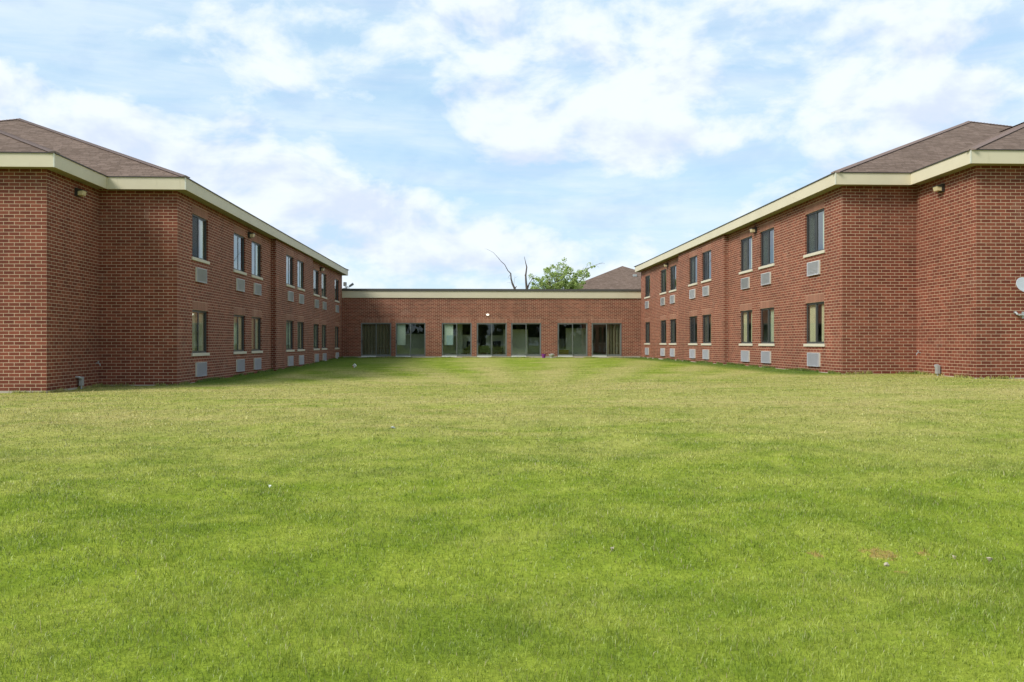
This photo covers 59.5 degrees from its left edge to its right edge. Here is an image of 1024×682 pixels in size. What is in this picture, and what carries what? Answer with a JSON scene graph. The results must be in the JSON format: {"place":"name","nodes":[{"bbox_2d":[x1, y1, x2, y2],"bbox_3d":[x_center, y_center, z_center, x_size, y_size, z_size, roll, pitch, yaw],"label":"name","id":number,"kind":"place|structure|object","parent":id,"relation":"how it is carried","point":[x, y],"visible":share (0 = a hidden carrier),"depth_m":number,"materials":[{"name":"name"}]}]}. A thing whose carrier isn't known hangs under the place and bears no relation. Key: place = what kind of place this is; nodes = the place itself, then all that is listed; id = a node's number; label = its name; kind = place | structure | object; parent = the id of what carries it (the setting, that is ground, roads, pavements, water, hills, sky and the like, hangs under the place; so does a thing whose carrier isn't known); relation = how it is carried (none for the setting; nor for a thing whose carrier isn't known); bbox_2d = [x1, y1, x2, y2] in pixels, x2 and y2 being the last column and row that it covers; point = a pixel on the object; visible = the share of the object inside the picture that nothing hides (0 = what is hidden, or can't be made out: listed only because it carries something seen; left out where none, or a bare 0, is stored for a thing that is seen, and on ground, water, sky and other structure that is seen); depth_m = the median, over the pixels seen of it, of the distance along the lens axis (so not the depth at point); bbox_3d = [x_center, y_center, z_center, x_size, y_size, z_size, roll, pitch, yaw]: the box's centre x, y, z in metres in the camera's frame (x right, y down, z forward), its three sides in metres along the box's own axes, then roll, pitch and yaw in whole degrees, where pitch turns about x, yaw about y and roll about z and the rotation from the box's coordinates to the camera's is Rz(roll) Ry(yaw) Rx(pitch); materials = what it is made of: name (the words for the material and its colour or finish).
{"place":"outdoors","nodes":[
{"label":"outdoors","id":0,"kind":"place"},
{"bbox_2d":[0,356,1023,681],"bbox_3d":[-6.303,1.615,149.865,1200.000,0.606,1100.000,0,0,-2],"label":"lawn","id":1,"kind":"structure","parent":0,"point":[536,488],"depth_m":7.53,"materials":[{"name":"green plant"}]},
{"bbox_2d":[0,118,347,392],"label":"brick wing","id":2,"kind":"structure","parent":1,"relation":"on","point":[102,271],"depth_m":29.52,"materials":[{"name":"red brick"}]},
{"bbox_2d":[75,376,83,388],"bbox_3d":[-13.410,1.428,27.796,0.160,0.683,0.265,0,0,-2],"label":"electrical box","id":3,"kind":"object","parent":2,"relation":"attached to","point":[81,381],"visible":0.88,"depth_m":27.79,"materials":[{"name":"metal"}]},
{"bbox_2d":[74,188,86,196],"bbox_3d":[-13.364,-4.601,27.771,0.250,0.240,0.320,0,0,-2],"label":"wall light","id":4,"kind":"object","parent":2,"relation":"attached to","point":[78,192],"visible":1,"depth_m":27.63,"materials":[{"name":"brown metal"}]},
{"bbox_2d":[191,310,209,355],"bbox_3d":[-11.221,-0.280,32.037,0.240,1.626,2.010,0,0,-2],"label":"window","id":5,"kind":"structure","parent":2,"relation":"in","point":[197,316],"depth_m":32.11,"materials":[{"name":"beige glass"}]},
{"bbox_2d":[191,214,209,264],"bbox_3d":[-11.221,-3.633,32.043,0.240,1.626,2.010,0,0,-2],"label":"window","id":6,"kind":"structure","parent":2,"relation":"in","point":[199,258],"depth_m":32.58,"materials":[{"name":"glass"}]},
{"bbox_2d":[195,267,206,283],"bbox_3d":[-11.119,-2.342,32.045,0.095,0.500,1.120,0,0,-2],"label":"air conditioner","id":7,"kind":"object","parent":2,"relation":"attached to","point":[200,275],"visible":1,"depth_m":31.92,"materials":[{"name":"grey metal"}]},
{"bbox_2d":[195,362,206,376],"bbox_3d":[-11.119,1.011,32.039,0.095,0.500,1.120,0,0,-2],"label":"air conditioner","id":8,"kind":"object","parent":2,"relation":"attached to","point":[200,368],"visible":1,"depth_m":31.89,"materials":[{"name":"white metal"}]},
{"bbox_2d":[233,315,246,353],"bbox_3d":[-11.447,-0.271,37.413,0.240,1.626,2.010,0,0,-2],"label":"window","id":9,"kind":"structure","parent":2,"relation":"in","point":[237,318],"depth_m":37.85,"materials":[{"name":"beige glass"}]},
{"bbox_2d":[233,233,246,274],"bbox_3d":[-11.410,-3.624,37.420,0.165,1.626,2.010,0,0,-2],"label":"window","id":10,"kind":"structure","parent":2,"relation":"in","point":[242,272],"depth_m":37.86,"materials":[{"name":"glass"}]},
{"bbox_2d":[236,278,244,291],"bbox_3d":[-11.345,-2.333,37.420,0.095,0.500,1.120,0,0,-2],"label":"air conditioner","id":11,"kind":"object","parent":2,"relation":"attached to","point":[240,284],"visible":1,"depth_m":37.30,"materials":[{"name":"grey metal"}]},
{"bbox_2d":[236,359,244,371],"bbox_3d":[-11.345,1.020,37.415,0.095,0.500,1.120,0,0,-2],"label":"air conditioner","id":12,"kind":"object","parent":2,"relation":"attached to","point":[240,365],"visible":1,"depth_m":37.30,"materials":[{"name":"white metal"}]},
{"bbox_2d":[248,232,254,237],"bbox_3d":[-11.309,-4.602,38.897,0.250,0.240,0.320,0,0,-2],"label":"wall light","id":13,"kind":"object","parent":2,"relation":"attached to","point":[251,235],"visible":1,"depth_m":38.76,"materials":[{"name":"brown metal"}]},
{"bbox_2d":[251,317,262,352],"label":"window","id":14,"kind":"structure","parent":2,"relation":"in","point":[255,350],"depth_m":40.37,"materials":[{"name":"grey glass"}]},
{"bbox_2d":[251,241,262,279],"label":"window","id":15,"kind":"structure","parent":2,"relation":"in","point":[255,275],"depth_m":40.87,"materials":[{"name":"grey glass"}]},
{"bbox_2d":[254,358,260,369],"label":"air conditioner","id":16,"kind":"object","parent":2,"relation":"attached to","point":[257,363],"visible":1,"depth_m":40.22,"materials":[{"name":"white metal"}]},
{"bbox_2d":[254,283,260,295],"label":"air conditioner","id":17,"kind":"object","parent":2,"relation":"attached to","point":[257,289],"visible":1,"depth_m":40.24,"materials":[{"name":"grey metal"}]},
{"bbox_2d":[286,320,294,351],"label":"window","id":18,"kind":"structure","parent":2,"relation":"in","point":[288,323],"depth_m":46.63,"materials":[{"name":"grey glass"}]},
{"bbox_2d":[286,255,294,287],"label":"window","id":19,"kind":"structure","parent":2,"relation":"in","point":[287,284],"depth_m":46.47,"materials":[{"name":"grey glass"}]},
{"bbox_2d":[288,356,293,365],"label":"air conditioner","id":20,"kind":"object","parent":2,"relation":"attached to","point":[290,360],"visible":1,"depth_m":46.44,"materials":[{"name":"white metal"}]},
{"bbox_2d":[288,291,293,301],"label":"air conditioner","id":21,"kind":"object","parent":2,"relation":"attached to","point":[290,296],"visible":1,"depth_m":46.51,"materials":[{"name":"grey metal"}]},
{"bbox_2d":[297,322,304,350],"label":"window","id":22,"kind":"structure","parent":2,"relation":"in","point":[299,323],"depth_m":49.71,"materials":[{"name":"grey glass"}]},
{"bbox_2d":[297,260,304,290],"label":"window","id":23,"kind":"structure","parent":2,"relation":"in","point":[299,288],"depth_m":50.11,"materials":[{"name":"grey glass"}]},
{"bbox_2d":[299,355,303,364],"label":"air conditioner","id":24,"kind":"object","parent":2,"relation":"attached to","point":[301,359],"visible":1,"depth_m":49.30,"materials":[{"name":"white metal"}]},
{"bbox_2d":[299,294,303,303],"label":"air conditioner","id":25,"kind":"object","parent":2,"relation":"attached to","point":[301,298],"visible":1,"depth_m":49.30,"materials":[{"name":"grey metal"}]},
{"bbox_2d":[313,324,319,349],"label":"window","id":26,"kind":"structure","parent":2,"relation":"in","point":[315,348],"depth_m":56.11,"materials":[{"name":"grey metal"}]},
{"bbox_2d":[313,270,319,296],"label":"window","id":27,"kind":"structure","parent":2,"relation":"in","point":[314,294],"depth_m":55.75,"materials":[{"name":"glass"}]},
{"bbox_2d":[315,299,318,307],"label":"air conditioner","id":28,"kind":"object","parent":2,"relation":"attached to","point":[316,303],"visible":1,"depth_m":55.35,"materials":[{"name":"grey metal"}]},
{"bbox_2d":[315,354,318,361],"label":"air conditioner","id":29,"kind":"object","parent":2,"relation":"attached to","point":[316,357],"visible":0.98,"depth_m":55.35,"materials":[{"name":"white metal"}]},
{"bbox_2d":[321,325,326,349],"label":"window","id":30,"kind":"structure","parent":2,"relation":"in","point":[323,326],"depth_m":59.10,"materials":[{"name":"black glass"}]},
{"bbox_2d":[321,273,326,298],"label":"window","id":31,"kind":"structure","parent":2,"relation":"in","point":[323,275],"depth_m":59.10,"materials":[{"name":"grey metal"}]},
{"bbox_2d":[323,302,326,309],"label":"air conditioner","id":32,"kind":"object","parent":2,"relation":"attached to","point":[324,305],"visible":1,"depth_m":58.43,"materials":[{"name":"grey metal"}]},
{"bbox_2d":[323,353,326,360],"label":"air conditioner","id":33,"kind":"object","parent":2,"relation":"attached to","point":[325,356],"visible":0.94,"depth_m":58.55,"materials":[{"name":"white metal"}]},
{"bbox_2d":[335,326,339,348],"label":"window","id":34,"kind":"structure","parent":2,"relation":"in","point":[336,328],"depth_m":64.66,"materials":[{"name":"black glass"}]},
{"bbox_2d":[335,279,339,302],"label":"window","id":35,"kind":"structure","parent":2,"relation":"in","point":[335,279],"depth_m":64.08,"materials":[{"name":"grey metal"}]},
{"bbox_2d":[342,289,640,357],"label":"brick link building","id":36,"kind":"structure","parent":1,"relation":"on","point":[577,323],"depth_m":66.98,"materials":[{"name":"brick"}]},
{"bbox_2d":[361,323,390,356],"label":"sliding door","id":37,"kind":"structure","parent":36,"relation":"in","point":[361,323],"depth_m":66.57,"materials":[{"name":"grey metal"}]},
{"bbox_2d":[397,324,405,344],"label":"paper sheet","id":38,"kind":"object","parent":36,"relation":"attached to","point":[401,332],"visible":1,"depth_m":66.76,"materials":[{"name":"white paper"}]},
{"bbox_2d":[396,323,424,356],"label":"sliding door","id":39,"kind":"structure","parent":36,"relation":"in","point":[410,355],"depth_m":66.65,"materials":[{"name":"grey metal"}]},
{"bbox_2d":[444,324,452,344],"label":"paper sheet","id":40,"kind":"object","parent":36,"relation":"attached to","point":[448,329],"visible":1,"depth_m":66.91,"materials":[{"name":"white paper"}]},
{"bbox_2d":[446,335,452,344],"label":"poster","id":41,"kind":"object","parent":40,"relation":"attached to","point":[449,339],"visible":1,"depth_m":66.89,"materials":[{"name":"white paper"}]},
{"bbox_2d":[442,323,471,356],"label":"sliding door","id":42,"kind":"structure","parent":36,"relation":"in","point":[452,355],"depth_m":66.79,"materials":[{"name":"grey metal"}]},
{"bbox_2d":[463,341,469,353],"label":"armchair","id":43,"kind":"object","parent":36,"relation":"in","point":[466,350],"visible":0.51,"depth_m":68.06,"materials":[{"name":"fabric"}]},
{"bbox_2d":[480,346,489,353],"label":"armchair","id":44,"kind":"object","parent":36,"relation":"in","point":[484,349],"visible":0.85,"depth_m":67.47,"materials":[{"name":"green fabric"}]},
{"bbox_2d":[477,323,506,356],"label":"sliding door","id":45,"kind":"structure","parent":36,"relation":"in","point":[478,355],"depth_m":66.91,"materials":[{"name":"black glass"}]},
{"bbox_2d":[493,341,502,353],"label":"armchair","id":46,"kind":"object","parent":36,"relation":"in","point":[497,348],"visible":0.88,"depth_m":68.01,"materials":[{"name":"fabric"}]},
{"bbox_2d":[511,323,540,356],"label":"sliding door","id":47,"kind":"structure","parent":36,"relation":"in","point":[513,355],"depth_m":67.01,"materials":[{"name":"grey metal"}]},
{"bbox_2d":[559,349,568,353],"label":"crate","id":48,"kind":"object","parent":36,"relation":"in","point":[563,351],"visible":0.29,"depth_m":68.10,"materials":[{"name":"plastic"}]},
{"bbox_2d":[557,323,586,356],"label":"sliding door","id":49,"kind":"structure","parent":36,"relation":"in","point":[559,355],"depth_m":67.15,"materials":[{"name":"grey metal"}]},
{"bbox_2d":[591,323,620,356],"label":"sliding door","id":50,"kind":"structure","parent":36,"relation":"in","point":[593,355],"depth_m":67.27,"materials":[{"name":"grey metal"}]},
{"bbox_2d":[491,251,516,288],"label":"dead tree","id":51,"kind":"object","parent":1,"relation":"on","point":[514,287],"visible":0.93,"depth_m":84.03,"materials":[{"name":"grey wood"}]},
{"bbox_2d":[524,257,532,288],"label":"dead tree","id":52,"kind":"object","parent":1,"relation":"on","point":[526,286],"visible":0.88,"depth_m":84.09,"materials":[{"name":"grey plant"}]},
{"bbox_2d":[528,257,604,288],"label":"leafy tree","id":53,"kind":"object","parent":1,"relation":"on","point":[547,283],"visible":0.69,"depth_m":84.05,"materials":[{"name":"green plant"}]},
{"bbox_2d":[566,266,640,288],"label":"roof","id":54,"kind":"structure","parent":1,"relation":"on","point":[622,277],"depth_m":113.07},
{"bbox_2d":[634,121,1023,378],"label":"brick wing","id":55,"kind":"structure","parent":1,"relation":"on","point":[912,262],"depth_m":30.58,"materials":[{"name":"red brick"}]},
{"bbox_2d":[644,322,649,344],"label":"window","id":56,"kind":"structure","parent":55,"relation":"in","point":[647,323],"depth_m":65.55,"materials":[{"name":"black glass"}]},
{"bbox_2d":[644,275,649,298],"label":"window","id":57,"kind":"structure","parent":55,"relation":"in","point":[648,296],"depth_m":64.93,"materials":[{"name":"grey metal"}]},
{"bbox_2d":[660,348,664,355],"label":"air conditioner","id":58,"kind":"object","parent":55,"relation":"attached to","point":[662,351],"visible":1,"depth_m":59.32,"materials":[{"name":"grey metal"}]},
{"bbox_2d":[660,297,664,305],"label":"air conditioner","id":59,"kind":"object","parent":55,"relation":"attached to","point":[662,301],"visible":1,"depth_m":59.32,"materials":[{"name":"grey metal"}]},
{"bbox_2d":[659,320,666,344],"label":"window","id":60,"kind":"structure","parent":55,"relation":"in","point":[662,343],"depth_m":59.41,"materials":[{"name":"metal"}]},
{"bbox_2d":[659,269,666,294],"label":"window","id":61,"kind":"structure","parent":55,"relation":"in","point":[664,292],"depth_m":60.02,"materials":[{"name":"grey glass"}]},
{"bbox_2d":[670,295,674,303],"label":"air conditioner","id":62,"kind":"object","parent":55,"relation":"attached to","point":[672,298],"visible":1,"depth_m":56.33,"materials":[{"name":"grey metal"}]},
{"bbox_2d":[670,348,674,356],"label":"air conditioner","id":63,"kind":"object","parent":55,"relation":"attached to","point":[672,351],"visible":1,"depth_m":56.33,"materials":[{"name":"grey metal"}]},
{"bbox_2d":[669,319,676,344],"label":"window","id":64,"kind":"structure","parent":55,"relation":"in","point":[673,342],"depth_m":56.99,"materials":[{"name":"grey glass"}]},
{"bbox_2d":[669,265,676,292],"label":"window","id":65,"kind":"structure","parent":55,"relation":"in","point":[672,290],"depth_m":56.44,"materials":[{"name":"glass"}]},
{"bbox_2d":[689,289,695,298],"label":"air conditioner","id":66,"kind":"object","parent":55,"relation":"attached to","point":[692,293],"visible":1,"depth_m":50.25,"materials":[{"name":"white metal"}]},
{"bbox_2d":[689,349,695,357],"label":"air conditioner","id":67,"kind":"object","parent":55,"relation":"attached to","point":[692,353],"visible":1,"depth_m":50.23,"materials":[{"name":"grey metal"}]},
{"bbox_2d":[688,316,697,344],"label":"window","id":68,"kind":"structure","parent":55,"relation":"in","point":[691,343],"depth_m":50.33,"materials":[{"name":"brown metal"}]},
{"bbox_2d":[688,256,697,286],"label":"window","id":69,"kind":"structure","parent":55,"relation":"in","point":[693,258],"depth_m":50.88,"materials":[{"name":"glass"}]},
{"bbox_2d":[702,286,708,295],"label":"air conditioner","id":70,"kind":"object","parent":55,"relation":"attached to","point":[705,290],"visible":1,"depth_m":47.39,"materials":[{"name":"white metal"}]},
{"bbox_2d":[702,350,708,358],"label":"air conditioner","id":71,"kind":"object","parent":55,"relation":"attached to","point":[705,354],"visible":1,"depth_m":47.42,"materials":[{"name":"white metal"}]},
{"bbox_2d":[701,314,711,344],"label":"window","id":72,"kind":"structure","parent":55,"relation":"in","point":[705,317],"depth_m":48.03,"materials":[{"name":"glass"}]},
{"bbox_2d":[701,250,711,282],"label":"window","id":73,"kind":"structure","parent":55,"relation":"in","point":[708,279],"depth_m":47.48,"materials":[{"name":"grey metal"}]},
{"bbox_2d":[741,277,749,288],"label":"air conditioner","id":74,"kind":"object","parent":55,"relation":"attached to","point":[745,283],"visible":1,"depth_m":41.15,"materials":[{"name":"white metal"}]},
{"bbox_2d":[741,351,749,361],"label":"air conditioner","id":75,"kind":"object","parent":55,"relation":"attached to","point":[745,356],"visible":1,"depth_m":41.15,"materials":[{"name":"white metal"}]},
{"bbox_2d":[739,310,752,345],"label":"window","id":76,"kind":"structure","parent":55,"relation":"in","point":[746,342],"depth_m":41.74,"materials":[{"name":"brown metal"}]},
{"bbox_2d":[739,236,752,274],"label":"window","id":77,"kind":"structure","parent":55,"relation":"in","point":[746,241],"depth_m":41.75,"materials":[{"name":"grey metal"}]},
{"bbox_2d":[749,227,756,232],"bbox_3d":[10.721,-4.931,39.824,0.250,0.240,0.320,0,0,-2],"label":"wall light","id":78,"kind":"object","parent":55,"relation":"attached to","point":[753,230],"visible":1,"depth_m":39.68,"materials":[{"name":"brown metal"}]},
{"bbox_2d":[761,272,770,285],"bbox_3d":[10.880,-2.661,38.356,0.095,0.500,1.120,0,0,-2],"label":"air conditioner","id":79,"kind":"object","parent":55,"relation":"attached to","point":[765,278],"visible":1,"depth_m":38.25,"materials":[{"name":"white metal"}]},
{"bbox_2d":[761,351,770,362],"bbox_3d":[10.880,0.692,38.350,0.095,0.500,1.120,0,0,-2],"label":"air conditioner","id":80,"kind":"object","parent":55,"relation":"attached to","point":[765,356],"visible":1,"depth_m":38.27,"materials":[{"name":"white metal"}]},
{"bbox_2d":[758,307,774,345],"bbox_3d":[10.983,-0.599,38.357,0.240,1.626,2.010,0,0,-2],"label":"window","id":81,"kind":"structure","parent":55,"relation":"in","point":[770,342],"depth_m":38.33,"materials":[{"name":"brown metal"}]},
{"bbox_2d":[758,228,774,269],"bbox_3d":[10.983,-3.952,38.362,0.240,1.626,2.010,0,0,-2],"label":"window","id":82,"kind":"structure","parent":55,"relation":"in","point":[766,233],"depth_m":38.87,"materials":[{"name":"grey glass"}]},
{"bbox_2d":[807,260,819,275],"bbox_3d":[11.107,-2.670,32.981,0.095,0.500,1.120,0,0,-2],"label":"air conditioner","id":83,"kind":"object","parent":55,"relation":"attached to","point":[813,267],"visible":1,"depth_m":32.90,"materials":[{"name":"white metal"}]},
{"bbox_2d":[807,353,819,366],"bbox_3d":[11.107,0.683,32.975,0.095,0.500,1.120,0,0,-2],"label":"air conditioner","id":84,"kind":"object","parent":55,"relation":"attached to","point":[813,359],"visible":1,"depth_m":32.90,"materials":[{"name":"white metal"}]},
{"bbox_2d":[803,301,824,346],"bbox_3d":[11.209,-0.609,32.981,0.239,1.626,2.010,0,0,-2],"label":"window","id":85,"kind":"structure","parent":55,"relation":"in","point":[813,342],"depth_m":33.42,"materials":[{"name":"brown metal"}]},
{"bbox_2d":[803,208,824,257],"bbox_3d":[11.209,-3.961,32.987,0.240,1.626,2.010,0,0,-2],"label":"window","id":86,"kind":"structure","parent":55,"relation":"in","point":[811,251],"depth_m":33.49,"materials":[{"name":"grey glass"}]},
{"bbox_2d":[934,364,939,375],"bbox_3d":[13.801,1.100,29.066,0.160,0.683,0.265,0,0,-2],"label":"electrical box","id":87,"kind":"object","parent":55,"relation":"attached to","point":[937,369],"visible":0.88,"depth_m":28.95,"materials":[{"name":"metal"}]},
{"bbox_2d":[932,184,944,192],"bbox_3d":[13.762,-4.929,28.913,0.250,0.240,0.320,0,0,-2],"label":"wall light","id":88,"kind":"object","parent":55,"relation":"attached to","point":[939,188],"visible":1,"depth_m":28.77,"materials":[{"name":"brown metal"}]},
{"bbox_2d":[1014,277,1023,317],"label":"satellite dish","id":89,"kind":"object","parent":55,"relation":"attached to","point":[1020,283],"visible":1,"depth_m":26.61,"materials":[{"name":"metal"}]},
{"bbox_2d":[0,0,1023,288],"label":"sky","id":90,"kind":"structure","parent":0,"point":[405,144],"materials":[{"name":"blue"}]}
]}

